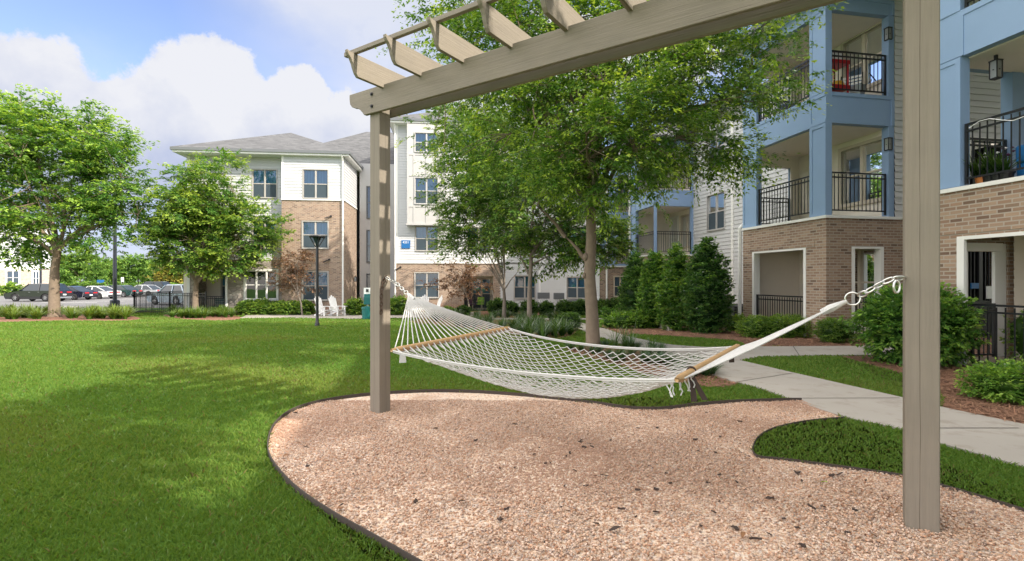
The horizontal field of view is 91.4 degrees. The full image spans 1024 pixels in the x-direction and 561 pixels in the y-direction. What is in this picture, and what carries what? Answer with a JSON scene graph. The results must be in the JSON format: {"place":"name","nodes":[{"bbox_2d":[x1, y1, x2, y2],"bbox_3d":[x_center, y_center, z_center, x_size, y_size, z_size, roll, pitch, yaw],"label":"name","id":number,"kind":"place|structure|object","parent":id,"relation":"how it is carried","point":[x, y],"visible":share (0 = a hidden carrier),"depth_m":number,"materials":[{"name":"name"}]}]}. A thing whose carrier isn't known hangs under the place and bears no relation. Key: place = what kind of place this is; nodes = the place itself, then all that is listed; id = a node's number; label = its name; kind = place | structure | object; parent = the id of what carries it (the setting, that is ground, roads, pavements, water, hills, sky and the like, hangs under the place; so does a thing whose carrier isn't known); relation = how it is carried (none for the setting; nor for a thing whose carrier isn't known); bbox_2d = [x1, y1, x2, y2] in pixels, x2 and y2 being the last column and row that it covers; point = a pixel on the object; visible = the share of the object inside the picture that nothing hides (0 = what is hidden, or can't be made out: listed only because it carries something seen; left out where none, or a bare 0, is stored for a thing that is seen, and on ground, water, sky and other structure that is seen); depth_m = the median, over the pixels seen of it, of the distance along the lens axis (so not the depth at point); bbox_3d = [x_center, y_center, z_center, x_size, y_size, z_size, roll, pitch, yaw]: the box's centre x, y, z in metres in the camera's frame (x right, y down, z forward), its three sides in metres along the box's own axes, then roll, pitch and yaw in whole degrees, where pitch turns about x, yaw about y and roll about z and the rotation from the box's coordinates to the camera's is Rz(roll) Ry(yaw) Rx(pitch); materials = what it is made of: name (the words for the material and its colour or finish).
{"place":"outdoors","nodes":[
{"label":"outdoors","id":0,"kind":"place"},
{"bbox_2d":[0,217,60,294],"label":"house","id":1,"kind":"structure","parent":0,"point":[19,276],"depth_m":69.67,"materials":[{"name":"white"}]},
{"bbox_2d":[5,270,19,284],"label":"window","id":2,"kind":"structure","parent":1,"relation":"in","point":[10,275],"depth_m":69.24,"materials":[{"name":"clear glass"}]},
{"bbox_2d":[31,271,38,283],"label":"window","id":3,"kind":"structure","parent":1,"relation":"in","point":[34,274],"depth_m":70.31,"materials":[{"name":"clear glass"}]},
{"bbox_2d":[0,295,183,307],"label":"parking lot","id":4,"kind":"structure","parent":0,"point":[105,301],"depth_m":47.29,"materials":[{"name":"grey asphalt"}]},
{"bbox_2d":[0,281,25,295],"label":"bush","id":5,"kind":"object","parent":4,"relation":"on","point":[10,286],"visible":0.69,"depth_m":65.41,"materials":[{"name":"green plant"}]},
{"bbox_2d":[4,283,72,301],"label":"parked car","id":6,"kind":"object","parent":4,"relation":"on","point":[32,292],"visible":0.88,"depth_m":47.03,"materials":[{"name":"grey metal"}]},
{"bbox_2d":[68,286,98,299],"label":"parked car","id":7,"kind":"object","parent":4,"relation":"on","point":[83,292],"visible":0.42,"depth_m":50.96,"materials":[{"name":"blue metal"}]},
{"bbox_2d":[86,286,120,298],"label":"parked car","id":8,"kind":"object","parent":4,"relation":"on","point":[105,291],"visible":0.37,"depth_m":53.86,"materials":[{"name":"white metal"}]},
{"bbox_2d":[110,184,130,305],"bbox_3d":[-28.597,-2.530,36.600,1.600,9.060,0.600,0,0,0],"label":"lamp pole","id":9,"kind":"object","parent":4,"relation":"on","point":[115,301],"visible":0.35,"depth_m":36.50,"materials":[{"name":"black metal"}]},
{"bbox_2d":[60,281,183,286],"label":"hedge","id":10,"kind":"object","parent":4,"relation":"on","point":[85,284],"visible":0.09,"depth_m":71.78,"materials":[{"name":"green plant"}]},
{"bbox_2d":[108,285,142,296],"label":"parked car","id":11,"kind":"object","parent":4,"relation":"on","point":[126,290],"visible":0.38,"depth_m":58.75,"materials":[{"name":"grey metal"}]},
{"bbox_2d":[126,285,160,296],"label":"parked car","id":12,"kind":"object","parent":4,"relation":"on","point":[150,288],"visible":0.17,"depth_m":61.80,"materials":[{"name":"silver metal"}]},
{"bbox_2d":[147,284,183,304],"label":"parked car","id":13,"kind":"object","parent":4,"relation":"on","point":[176,287],"visible":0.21,"depth_m":40.53,"materials":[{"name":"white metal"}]},
{"bbox_2d":[241,312,480,318],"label":"patio path","id":14,"kind":"structure","parent":0,"point":[326,316],"depth_m":27.10,"materials":[{"name":"concrete"}]},
{"bbox_2d":[266,299,315,314],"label":"hedge","id":15,"kind":"object","parent":14,"relation":"on","point":[285,307],"visible":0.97,"depth_m":28.80,"materials":[{"name":"green plant"}]},
{"bbox_2d":[314,297,331,315],"bbox_3d":[-10.611,1.417,28.034,0.940,1.166,0.745,0,0,24],"label":"garden chair","id":16,"kind":"object","parent":14,"relation":"on","point":[322,310],"visible":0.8,"depth_m":28.09,"materials":[{"name":"white plastic"}]},
{"bbox_2d":[328,295,346,315],"bbox_3d":[-9.907,1.417,28.242,0.940,1.166,0.745,0,0,30],"label":"garden chair","id":17,"kind":"object","parent":14,"relation":"on","point":[333,305],"visible":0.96,"depth_m":28.28,"materials":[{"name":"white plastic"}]},
{"bbox_2d":[343,296,368,314],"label":"bush","id":18,"kind":"object","parent":14,"relation":"on","point":[354,306],"visible":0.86,"depth_m":28.57,"materials":[{"name":"green plant"}]},
{"bbox_2d":[0,0,768,281],"label":"sky","id":19,"kind":"structure","parent":0,"point":[183,72],"materials":[{"name":"blue"}]},
{"bbox_2d":[390,294,407,314],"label":"bush","id":20,"kind":"object","parent":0,"point":[397,305],"visible":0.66,"depth_m":28.62,"materials":[{"name":"green plant"}]},
{"bbox_2d":[0,282,1023,560],"bbox_3d":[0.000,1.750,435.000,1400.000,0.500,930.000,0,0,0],"label":"lawn","id":21,"kind":"structure","parent":0,"point":[252,444],"depth_m":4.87,"materials":[{"name":"green plant"}]},
{"bbox_2d":[0,314,139,321],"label":"mulch bed","id":22,"kind":"object","parent":21,"relation":"on","point":[44,318],"visible":0.23,"depth_m":23.79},
{"bbox_2d":[0,83,167,316],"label":"lawn tree","id":23,"kind":"object","parent":22,"relation":"on","point":[21,146],"visible":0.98,"depth_m":26.42,"materials":[{"name":"green plant"}]},
{"bbox_2d":[60,250,112,284],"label":"distant tree","id":24,"kind":"object","parent":21,"relation":"on","point":[75,264],"visible":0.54,"depth_m":88.58,"materials":[{"name":"green plant"}]},
{"bbox_2d":[78,259,110,283],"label":"distant tree","id":25,"kind":"object","parent":21,"relation":"on","point":[94,272],"visible":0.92,"depth_m":83.45,"materials":[{"name":"green plant"}]},
{"bbox_2d":[105,255,139,283],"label":"distant tree","id":26,"kind":"object","parent":21,"relation":"on","point":[110,277],"visible":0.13,"depth_m":95.59,"materials":[{"name":"green plant"}]},
{"bbox_2d":[106,251,151,283],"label":"distant tree","id":27,"kind":"object","parent":21,"relation":"on","point":[136,268],"visible":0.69,"depth_m":90.49,"materials":[{"name":"green plant"}]},
{"bbox_2d":[139,256,160,281],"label":"distant tree","id":28,"kind":"object","parent":21,"relation":"on","point":[150,273],"visible":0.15,"depth_m":88.28,"materials":[{"name":"green plant"}]},
{"bbox_2d":[145,264,183,283],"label":"distant tree","id":29,"kind":"object","parent":21,"relation":"on","point":[158,276],"visible":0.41,"depth_m":76.31,"materials":[{"name":"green plant"}]},
{"bbox_2d":[133,291,206,312],"bbox_3d":[-22.069,1.370,31.840,3.326,1.460,9.879,0,0,-38],"label":"picket fence","id":30,"kind":"object","parent":21,"relation":"on","point":[167,298],"visible":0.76,"depth_m":30.87,"materials":[{"name":"black metal"}]},
{"bbox_2d":[165,314,240,319],"bbox_3d":[-16.550,1.907,26.934,3.102,0.172,10.914,0,0,-44],"label":"mulch bed","id":31,"kind":"object","parent":21,"relation":"on","point":[209,317],"visible":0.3,"depth_m":24.87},
{"bbox_2d":[122,146,295,309],"bbox_3d":[-16.552,-2.693,27.455,9.414,9.653,5.686,0,0,0],"label":"lawn tree","id":32,"kind":"object","parent":31,"relation":"on","point":[180,219],"visible":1,"depth_m":26.85,"materials":[{"name":"green plant"}]},
{"bbox_2d":[309,235,324,325],"bbox_3d":[-7.175,0.031,18.397,0.580,3.419,0.571,0,0,0],"label":"lamp post","id":33,"kind":"object","parent":21,"relation":"on","point":[317,238],"visible":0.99,"depth_m":18.35,"materials":[{"name":"black metal"}]},
{"bbox_2d":[361,288,369,318],"bbox_3d":[-6.947,1.111,23.909,0.500,1.520,0.504,0,0,-8],"label":"waste station","id":34,"kind":"object","parent":21,"relation":"on","point":[365,312],"visible":0.67,"depth_m":23.86,"materials":[{"name":"teal plastic"}]},
{"bbox_2d":[170,106,599,313],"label":"apartment building","id":35,"kind":"structure","parent":21,"relation":"on","point":[314,187],"depth_m":31.32,"materials":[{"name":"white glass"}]},
{"bbox_2d":[244,269,278,300],"bbox_3d":[-15.109,0.263,30.246,2.160,2.054,0.500,0,0,-6],"label":"window","id":36,"kind":"structure","parent":35,"relation":"in","point":[256,287],"depth_m":30.39,"materials":[{"name":"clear glass"}]},
{"bbox_2d":[252,169,277,198],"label":"window","id":37,"kind":"structure","parent":35,"relation":"in","point":[264,181],"depth_m":30.14,"materials":[{"name":"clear glass"}]},
{"bbox_2d":[302,271,328,300],"bbox_3d":[-11.747,0.317,29.861,1.550,1.788,0.230,0,0,-6],"label":"window","id":38,"kind":"structure","parent":35,"relation":"in","point":[323,279],"depth_m":29.89,"materials":[{"name":"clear glass"}]},
{"bbox_2d":[302,221,328,248],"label":"window","id":39,"kind":"structure","parent":35,"relation":"in","point":[308,227],"depth_m":29.89,"materials":[{"name":"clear glass"}]},
{"bbox_2d":[302,169,328,198],"bbox_3d":[-11.729,-5.761,29.863,1.514,1.788,0.230,0,0,-6],"label":"window","id":40,"kind":"structure","parent":35,"relation":"in","point":[316,181],"depth_m":29.88,"materials":[{"name":"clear glass"}]},
{"bbox_2d":[366,186,369,218],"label":"window","id":41,"kind":"structure","parent":35,"relation":"in","point":[367,187],"depth_m":33.77,"materials":[{"name":"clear glass"}]},
{"bbox_2d":[366,230,369,262],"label":"window","id":42,"kind":"structure","parent":35,"relation":"in","point":[367,231],"depth_m":33.77,"materials":[{"name":"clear glass"}]},
{"bbox_2d":[414,272,438,297],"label":"window","id":43,"kind":"structure","parent":35,"relation":"in","point":[418,292],"depth_m":32.26,"materials":[{"name":"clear glass"}]},
{"bbox_2d":[414,177,438,204],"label":"window","id":44,"kind":"structure","parent":35,"relation":"in","point":[429,186],"depth_m":31.67,"materials":[{"name":"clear glass"}]},
{"bbox_2d":[414,132,438,152],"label":"window","id":45,"kind":"structure","parent":35,"relation":"in","point":[419,136],"depth_m":31.64,"materials":[{"name":"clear glass"}]},
{"bbox_2d":[415,226,438,250],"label":"window","id":46,"kind":"structure","parent":35,"relation":"in","point":[421,244],"depth_m":32.24,"materials":[{"name":"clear glass"}]},
{"bbox_2d":[472,278,490,308],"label":"window","id":47,"kind":"structure","parent":35,"relation":"in","point":[485,293],"depth_m":34.13,"materials":[{"name":"glass"}]},
{"bbox_2d":[514,275,535,298],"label":"window","id":48,"kind":"structure","parent":35,"relation":"in","point":[520,282],"depth_m":32.90,"materials":[{"name":"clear glass"}]},
{"bbox_2d":[566,276,584,298],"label":"window","id":49,"kind":"structure","parent":35,"relation":"in","point":[576,290],"depth_m":30.93,"materials":[{"name":"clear glass"}]},
{"bbox_2d":[412,311,576,338],"bbox_3d":[-1.317,1.746,22.510,6.507,0.494,20.173,0,0,-12],"label":"mulch bed","id":50,"kind":"object","parent":21,"relation":"on","point":[483,313],"visible":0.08,"depth_m":20.25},
{"bbox_2d":[420,258,495,313],"bbox_3d":[-3.246,0.375,29.525,4.718,3.550,2.671,0,0,0],"label":"maple","id":51,"kind":"object","parent":50,"relation":"on","point":[461,282],"visible":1,"depth_m":29.44,"materials":[{"name":"red plant"}]},
{"bbox_2d":[410,99,556,317],"bbox_3d":[-1.139,-3.649,25.556,8.031,11.437,6.154,0,0,0],"label":"shade tree","id":52,"kind":"object","parent":50,"relation":"on","point":[456,232],"visible":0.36,"depth_m":24.91,"materials":[{"name":"green plant"}]},
{"bbox_2d":[486,297,508,314],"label":"bush","id":53,"kind":"object","parent":50,"relation":"on","point":[495,304],"visible":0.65,"depth_m":28.23,"materials":[{"name":"green plant"}]},
{"bbox_2d":[524,320,558,335],"bbox_3d":[0.747,1.234,13.099,1.345,0.571,1.101,0,0,9],"label":"liriope","id":54,"kind":"object","parent":50,"relation":"on","point":[538,332],"visible":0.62,"depth_m":13.04,"materials":[{"name":"green plant"}]},
{"bbox_2d":[451,76,650,317],"bbox_3d":[1.565,-3.550,21.536,8.466,10.980,6.448,0,0,0],"label":"shade tree","id":55,"kind":"object","parent":50,"relation":"on","point":[531,240],"visible":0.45,"depth_m":21.08,"materials":[{"name":"green plant"}]},
{"bbox_2d":[550,317,574,335],"bbox_3d":[1.357,1.256,13.887,1.154,0.573,1.410,0,0,0],"label":"liriope","id":56,"kind":"object","parent":50,"relation":"on","point":[563,330],"visible":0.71,"depth_m":13.75,"materials":[{"name":"green plant"}]},
{"bbox_2d":[556,311,582,329],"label":"ball bush","id":57,"kind":"object","parent":50,"relation":"on","point":[573,317],"visible":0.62,"depth_m":15.74,"materials":[{"name":"green plant"}]},
{"bbox_2d":[267,389,801,560],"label":"lawn edging","id":58,"kind":"object","parent":21,"relation":"on","point":[404,554],"visible":0.63,"depth_m":5.79,"materials":[{"name":"black plastic"}]},
{"bbox_2d":[375,0,846,346],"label":"shade tree","id":59,"kind":"object","parent":21,"relation":"on","point":[598,119],"visible":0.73,"depth_m":10.42,"materials":[{"name":"green plant"}]},
{"bbox_2d":[567,347,735,386],"bbox_3d":[2.827,1.493,9.329,2.234,0.001,4.460,0,0,-22],"label":"mulch bed","id":60,"kind":"object","parent":21,"relation":"on","point":[711,377],"visible":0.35,"depth_m":8.57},
{"bbox_2d":[603,323,870,345],"bbox_3d":[7.992,1.744,21.686,8.040,0.500,21.451,0,0,11],"label":"mulch bed","id":61,"kind":"object","parent":21,"relation":"on","point":[719,335],"visible":0.19,"depth_m":13.01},
{"bbox_2d":[598,304,619,317],"bbox_3d":[5.622,1.489,24.983,3.241,0.825,1.709,0,0,0],"label":"juniper","id":62,"kind":"object","parent":61,"relation":"on","point":[604,310],"visible":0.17,"depth_m":24.82,"materials":[{"name":"green plant"}]},
{"bbox_2d":[599,308,652,328],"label":"box bush","id":63,"kind":"object","parent":61,"relation":"on","point":[629,319],"visible":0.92,"depth_m":16.99,"materials":[{"name":"green plant"}]},
{"bbox_2d":[616,250,645,314],"bbox_3d":[4.846,0.253,19.502,1.528,2.945,1.650,0,0,0],"label":"evergreen shrub","id":64,"kind":"object","parent":61,"relation":"on","point":[626,298],"visible":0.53,"depth_m":19.24,"materials":[{"name":"green plant"}]},
{"bbox_2d":[634,248,667,328],"bbox_3d":[4.984,0.267,17.407,1.416,2.782,1.372,0,0,0],"label":"evergreen shrub","id":65,"kind":"object","parent":61,"relation":"on","point":[651,271],"visible":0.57,"depth_m":17.15,"materials":[{"name":"green plant"}]},
{"bbox_2d":[653,241,692,330],"bbox_3d":[5.335,0.168,16.215,1.519,2.904,1.575,0,0,0],"label":"evergreen shrub","id":66,"kind":"object","parent":61,"relation":"on","point":[672,277],"visible":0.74,"depth_m":15.92,"materials":[{"name":"green plant"}]},
{"bbox_2d":[676,236,736,333],"bbox_3d":[5.924,0.110,15.238,1.778,2.955,1.756,0,0,0],"label":"evergreen shrub","id":67,"kind":"object","parent":61,"relation":"on","point":[707,300],"visible":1,"depth_m":14.83,"materials":[{"name":"green plant"}]},
{"bbox_2d":[726,313,746,330],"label":"box bush","id":68,"kind":"object","parent":61,"relation":"on","point":[737,319],"visible":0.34,"depth_m":15.80,"materials":[{"name":"green plant"}]},
{"bbox_2d":[734,313,812,337],"bbox_3d":[7.103,1.196,13.452,2.204,0.671,1.138,0,0,-4],"label":"hedge","id":69,"kind":"object","parent":61,"relation":"on","point":[757,326],"visible":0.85,"depth_m":13.20,"materials":[{"name":"green plant"}]},
{"bbox_2d":[809,315,862,342],"bbox_3d":[7.881,1.160,12.178,1.189,0.660,1.220,0,0,0],"label":"box bush","id":70,"kind":"object","parent":61,"relation":"on","point":[830,329],"visible":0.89,"depth_m":11.89,"materials":[{"name":"green plant"}]},
{"bbox_2d":[564,325,1023,423],"bbox_3d":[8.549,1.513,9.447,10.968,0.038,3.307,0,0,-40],"label":"mulch bed","id":71,"kind":"object","parent":21,"relation":"on","point":[941,379],"visible":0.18,"depth_m":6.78,"materials":[{"name":"brown plant"}]},
{"bbox_2d":[838,282,991,368],"bbox_3d":[7.234,0.724,8.959,2.160,1.531,2.103,0,0,0],"label":"round shrub","id":72,"kind":"object","parent":71,"relation":"on","point":[882,316],"visible":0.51,"depth_m":8.61,"materials":[{"name":"green plant"}]},
{"bbox_2d":[953,356,1023,405],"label":"box bush","id":73,"kind":"object","parent":71,"relation":"on","point":[1004,382],"visible":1,"depth_m":6.12,"materials":[{"name":"green plant"}]},
{"bbox_2d":[999,310,1022,361],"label":"rose bush","id":74,"kind":"object","parent":71,"relation":"on","point":[1019,334],"visible":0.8,"depth_m":8.73,"materials":[{"name":"green plant"}]},
{"bbox_2d":[599,0,1023,369],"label":"balcony building","id":75,"kind":"structure","parent":21,"relation":"on","point":[818,229],"depth_m":13.14,"materials":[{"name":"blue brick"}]},
{"bbox_2d":[614,276,623,296],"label":"window","id":76,"kind":"structure","parent":75,"relation":"in","point":[617,279],"depth_m":29.82,"materials":[{"name":"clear glass"}]},
{"bbox_2d":[669,215,678,248],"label":"window","id":77,"kind":"structure","parent":75,"relation":"in","point":[675,226],"depth_m":26.97,"materials":[{"name":"glass"}]},
{"bbox_2d":[681,213,689,247],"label":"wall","id":78,"kind":"structure","parent":75,"relation":"in","point":[685,218],"depth_m":25.80,"materials":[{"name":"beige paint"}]},
{"bbox_2d":[706,190,725,231],"bbox_3d":[9.387,-3.150,22.880,0.230,1.710,1.439,0,0,-10],"label":"window","id":79,"kind":"structure","parent":75,"relation":"in","point":[716,218],"depth_m":22.90,"materials":[{"name":"white glass"}]},
{"bbox_2d":[706,124,725,168],"bbox_3d":[9.387,-6.100,22.880,0.230,1.710,1.439,0,0,-10],"label":"window","id":80,"kind":"structure","parent":75,"relation":"in","point":[722,134],"depth_m":22.77,"materials":[{"name":"white glass"}]},
{"bbox_2d":[832,59,849,92],"bbox_3d":[8.572,-5.345,13.427,0.720,0.970,0.544,0,0,-10],"label":"chair","id":81,"kind":"object","parent":75,"relation":"on","point":[840,67],"visible":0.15,"depth_m":13.25,"materials":[{"name":"red plastic"}]},
{"bbox_2d":[838,136,881,208],"bbox_3d":[9.868,-3.000,14.042,0.230,1.760,1.532,0,0,-10],"label":"window","id":82,"kind":"structure","parent":75,"relation":"in","point":[867,158],"depth_m":14.04,"materials":[{"name":"clear glass"}]},
{"bbox_2d":[840,21,881,92],"bbox_3d":[9.878,-6.150,13.991,0.230,1.700,1.462,0,0,-10],"label":"window","id":83,"kind":"structure","parent":75,"relation":"in","point":[871,41],"depth_m":13.91,"materials":[{"name":"beige glass"}]},
{"bbox_2d":[855,249,873,309],"bbox_3d":[9.854,0.050,14.120,0.230,2.000,1.242,0,0,-10],"label":"window","id":84,"kind":"structure","parent":75,"relation":"in","point":[864,258],"depth_m":14.03,"materials":[{"name":"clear glass"}]},
{"bbox_2d":[962,154,983,184],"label":"potted plant","id":85,"kind":"object","parent":75,"relation":"on","point":[972,181],"visible":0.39,"depth_m":8.90,"materials":[{"name":"green plant"}]},
{"bbox_2d":[970,159,992,183],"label":"potted plant","id":86,"kind":"object","parent":75,"relation":"on","point":[979,180],"visible":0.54,"depth_m":8.79,"materials":[{"name":"green plant"}]},
{"bbox_2d":[974,145,1012,181],"bbox_3d":[8.357,-2.040,8.708,0.813,0.761,0.622,0,0,23],"label":"potted plant","id":87,"kind":"object","parent":75,"relation":"on","point":[985,178],"visible":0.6,"depth_m":8.67,"materials":[{"name":"green plant"}]},
{"bbox_2d":[969,149,1022,180],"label":"potted plant","id":88,"kind":"object","parent":75,"relation":"on","point":[993,177],"visible":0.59,"depth_m":8.55,"materials":[{"name":"green plant"}]},
{"bbox_2d":[989,146,1023,179],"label":"potted plant","id":89,"kind":"object","parent":75,"relation":"on","point":[1005,175],"visible":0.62,"depth_m":8.42,"materials":[{"name":"green plant"}]},
{"bbox_2d":[1015,145,1023,176],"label":"cushioned seat","id":90,"kind":"object","parent":75,"relation":"on","point":[1019,172],"visible":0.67,"depth_m":8.42,"materials":[{"name":"blue fabric"}]},
{"bbox_2d":[752,416,1023,510],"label":"lawn edging","id":91,"kind":"object","parent":21,"relation":"on","point":[889,473],"visible":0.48,"depth_m":3.98,"materials":[{"name":"black plastic"}]},
{"label":"mulch bed","id":92,"kind":"structure","parent":21,"relation":"on","visible":0},
{"bbox_2d":[506,301,519,315],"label":"bush","id":93,"kind":"object","parent":92,"relation":"on","point":[513,306],"visible":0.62,"depth_m":28.30,"materials":[{"name":"green plant"}]},
{"bbox_2d":[519,299,539,314],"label":"bush","id":94,"kind":"object","parent":92,"relation":"on","point":[535,307],"visible":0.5,"depth_m":28.33,"materials":[{"name":"green plant"}]},
{"bbox_2d":[538,300,555,315],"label":"bush","id":95,"kind":"object","parent":92,"relation":"on","point":[545,306],"visible":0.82,"depth_m":28.36,"materials":[{"name":"green plant"}]},
{"bbox_2d":[555,298,573,314],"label":"bush","id":96,"kind":"object","parent":92,"relation":"on","point":[563,305],"visible":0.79,"depth_m":28.35,"materials":[{"name":"green plant"}]},
{"bbox_2d":[571,298,585,315],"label":"bush","id":97,"kind":"object","parent":92,"relation":"on","point":[579,306],"visible":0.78,"depth_m":28.27,"materials":[{"name":"green plant"}]},
{"label":"mulch bed","id":98,"kind":"structure","parent":21,"relation":"on","visible":0},
{"bbox_2d":[233,297,273,314],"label":"hedge","id":99,"kind":"object","parent":98,"relation":"on","point":[259,306],"visible":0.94,"depth_m":28.80,"materials":[{"name":"green plant"}]},
{"bbox_2d":[266,246,322,314],"bbox_3d":[-12.456,0.090,28.748,3.163,4.121,2.794,0,0,0],"label":"maple","id":100,"kind":"object","parent":98,"relation":"on","point":[286,282],"visible":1,"depth_m":28.55,"materials":[{"name":"red plant"}]},
{"bbox_2d":[268,392,1023,560],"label":"gravel","id":101,"kind":"structure","parent":0,"point":[576,409],"depth_m":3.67,"materials":[{"name":"beige gravel"}]},
{"bbox_2d":[344,0,939,534],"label":"pergola","id":102,"kind":"object","parent":101,"relation":"on","point":[576,40],"visible":0.95,"depth_m":3.86,"materials":[{"name":"beige wood"}]},
{"bbox_2d":[379,275,407,314],"bbox_3d":[-1.267,0.161,5.503,0.449,0.442,0.137,0,0,34],"label":"hammock chain","id":103,"kind":"object","parent":102,"relation":"hanging from","point":[396,283],"visible":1,"depth_m":5.57,"materials":[{"name":"metal"}]},
{"bbox_2d":[857,275,906,297],"bbox_3d":[2.271,0.039,3.032,0.278,0.139,0.127,0,0,24],"label":"hammock chain","id":104,"kind":"object","parent":102,"relation":"hanging from","point":[894,280],"visible":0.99,"depth_m":3.00,"materials":[{"name":"metal"}]},
{"bbox_2d":[390,290,860,401],"bbox_3d":[0.541,0.526,4.272,4.012,0.913,1.770,0,0,35],"label":"hammock","id":105,"kind":"object","parent":104,"relation":"hanging from","point":[725,354],"visible":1,"depth_m":4.41,"materials":[{"name":"white fabric"}]},
{"bbox_2d":[561,319,1023,465],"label":"concrete path","id":106,"kind":"structure","parent":0,"point":[997,438],"depth_m":6.15,"materials":[{"name":"grey concrete"}]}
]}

